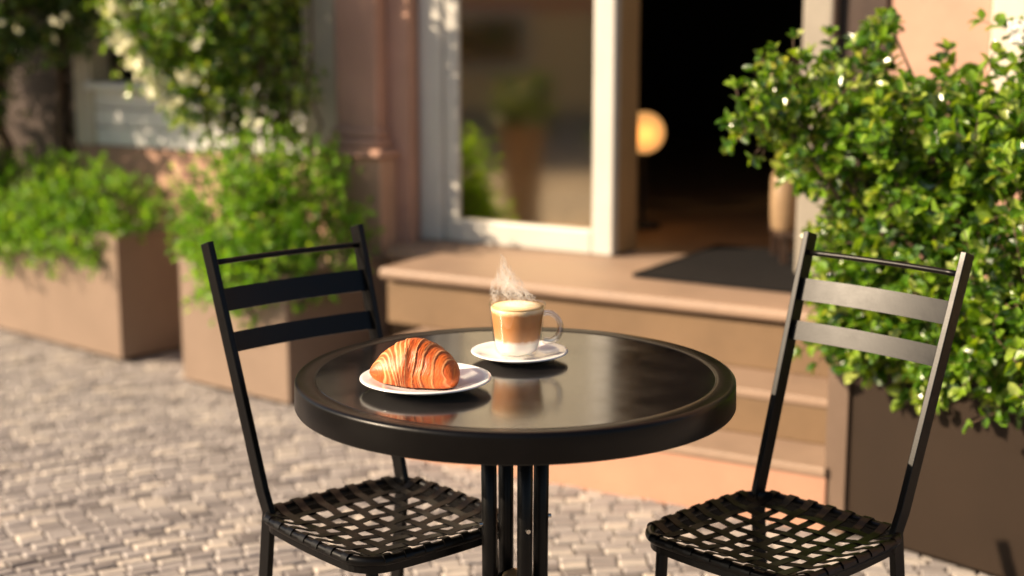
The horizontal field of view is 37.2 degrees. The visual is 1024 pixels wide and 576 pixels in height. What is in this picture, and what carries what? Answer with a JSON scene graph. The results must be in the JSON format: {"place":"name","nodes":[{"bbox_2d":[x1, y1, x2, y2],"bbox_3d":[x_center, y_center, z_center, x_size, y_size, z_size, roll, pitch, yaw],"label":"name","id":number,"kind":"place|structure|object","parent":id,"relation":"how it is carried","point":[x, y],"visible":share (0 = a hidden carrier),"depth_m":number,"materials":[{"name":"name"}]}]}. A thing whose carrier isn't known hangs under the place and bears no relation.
{"place":"outdoors","nodes":[
{"label":"outdoors","id":0,"kind":"place"},
{"bbox_2d":[0,329,988,575],"bbox_3d":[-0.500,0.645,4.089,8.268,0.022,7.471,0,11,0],"label":"cobblestone paving","id":1,"kind":"structure","parent":0,"point":[181,432],"depth_m":4.42,"materials":[{"name":"stone"}]},
{"bbox_2d":[0,210,182,360],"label":"planter box","id":2,"kind":"object","parent":1,"relation":"on","point":[124,304],"visible":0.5,"depth_m":6.04,"materials":[{"name":"concrete"}]},
{"bbox_2d":[0,0,124,215],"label":"tree","id":3,"kind":"object","parent":2,"relation":"in","point":[15,27],"visible":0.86,"depth_m":6.08,"materials":[{"name":"green plant"}]},
{"bbox_2d":[0,142,176,280],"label":"hedge","id":4,"kind":"object","parent":2,"relation":"in","point":[26,215],"visible":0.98,"depth_m":6.02,"materials":[{"name":"green plant"}]},
{"bbox_2d":[176,250,387,404],"bbox_3d":[-0.837,0.116,5.596,0.580,0.468,0.512,9,14,38],"label":"planter box","id":5,"kind":"object","parent":1,"relation":"on","point":[270,372],"visible":0.4,"depth_m":5.40,"materials":[{"name":"concrete"}]},
{"bbox_2d":[81,0,327,270],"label":"climbing shrub","id":6,"kind":"object","parent":5,"relation":"in","point":[214,35],"visible":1,"depth_m":5.42,"materials":[{"name":"green plant"}]},
{"bbox_2d":[161,117,385,329],"bbox_3d":[-0.845,-0.236,5.377,0.776,0.736,0.660,-4,12,-22],"label":"green shrub","id":7,"kind":"object","parent":5,"relation":"in","point":[291,213],"visible":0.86,"depth_m":5.30,"materials":[{"name":"green plant"}]},
{"bbox_2d":[201,224,498,575],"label":"bistro chair","id":8,"kind":"object","parent":1,"relation":"on","point":[402,486],"visible":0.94,"depth_m":2.97,"materials":[{"name":"black metal"}]},
{"bbox_2d":[0,0,1023,336],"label":"cafe building","id":9,"kind":"structure","parent":1,"relation":"on","point":[502,122],"depth_m":5.58,"materials":[{"name":"beige paint"}]},
{"bbox_2d":[70,0,336,159],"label":"window frame","id":10,"kind":"structure","parent":9,"relation":"in","point":[96,69],"depth_m":5.76,"materials":[{"name":"beige paint"}]},
{"bbox_2d":[636,111,664,228],"bbox_3d":[0.516,-0.465,5.969,0.164,0.454,0.164,0,11,0],"label":"globe lamp","id":11,"kind":"object","parent":9,"relation":"on","point":[651,132],"visible":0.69,"depth_m":5.90,"materials":[{"name":"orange glass"}]},
{"bbox_2d":[989,0,1023,91],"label":"window frame","id":12,"kind":"structure","parent":9,"relation":"in","point":[1011,8],"depth_m":4.46,"materials":[{"name":"beige paint"}]},
{"bbox_2d":[294,327,735,575],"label":"cafe table","id":13,"kind":"object","parent":1,"relation":"on","point":[593,396],"visible":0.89,"depth_m":2.59,"materials":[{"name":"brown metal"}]},
{"bbox_2d":[359,363,491,395],"bbox_3d":[-0.150,0.162,2.642,0.229,0.019,0.229,0,11,0],"label":"plate","id":14,"kind":"object","parent":13,"relation":"on","point":[472,377],"visible":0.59,"depth_m":2.61,"materials":[{"name":"white ceramic"}]},
{"bbox_2d":[369,338,459,388],"bbox_3d":[-0.162,0.126,2.640,0.162,0.081,0.107,4,12,22],"label":"croissant","id":15,"kind":"object","parent":14,"relation":"on","point":[416,362],"visible":1,"depth_m":2.60,"materials":[{"name":"orange food"}]},
{"bbox_2d":[471,340,567,363],"bbox_3d":[0.014,0.124,2.849,0.182,0.017,0.182,0,11,0],"label":"saucer","id":16,"kind":"object","parent":13,"relation":"on","point":[549,351],"visible":0.79,"depth_m":2.85,"materials":[{"name":"white ceramic"}]},
{"bbox_2d":[489,298,563,358],"bbox_3d":[0.019,0.077,2.844,0.126,0.100,0.107,-5,12,-23],"label":"coffee cup","id":17,"kind":"object","parent":16,"relation":"on","point":[517,324],"visible":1,"depth_m":2.81,"materials":[{"name":"clear glass"}]},
{"bbox_2d":[379,239,828,529],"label":"entrance steps","id":18,"kind":"structure","parent":1,"relation":"on","point":[449,284],"depth_m":4.58,"materials":[{"name":"stone"}]},
{"bbox_2d":[632,244,819,292],"bbox_3d":[0.892,-0.060,5.012,0.764,0.013,0.684,6,13,30],"label":"door mat","id":19,"kind":"object","parent":18,"relation":"on","point":[764,269],"depth_m":5.00,"materials":[{"name":"grey fabric"}]},
{"bbox_2d":[769,225,795,263],"bbox_3d":[0.995,-0.145,5.195,0.200,0.115,0.220,0,11,0],"label":"wooden stool","id":20,"kind":"object","parent":19,"relation":"on","point":[784,237],"visible":0.45,"depth_m":5.10,"materials":[{"name":"brown wood"}]},
{"bbox_2d":[770,169,796,230],"bbox_3d":[0.925,-0.299,5.155,0.096,0.200,0.096,0,11,0],"label":"vase","id":21,"kind":"object","parent":20,"relation":"on","point":[783,206],"visible":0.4,"depth_m":5.12,"materials":[{"name":"beige ceramic"}]},
{"bbox_2d":[645,231,973,575],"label":"bistro chair","id":22,"kind":"object","parent":1,"relation":"on","point":[756,500],"visible":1,"depth_m":2.88,"materials":[{"name":"black metal"}]},
{"bbox_2d":[825,357,1023,575],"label":"planter box","id":23,"kind":"object","parent":1,"relation":"on","point":[967,510],"visible":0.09,"depth_m":3.80,"materials":[{"name":"concrete"}]},
{"bbox_2d":[715,6,1023,433],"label":"leafy bush","id":24,"kind":"object","parent":23,"relation":"in","point":[930,181],"visible":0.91,"depth_m":3.65,"materials":[{"name":"green plant"}]}
]}

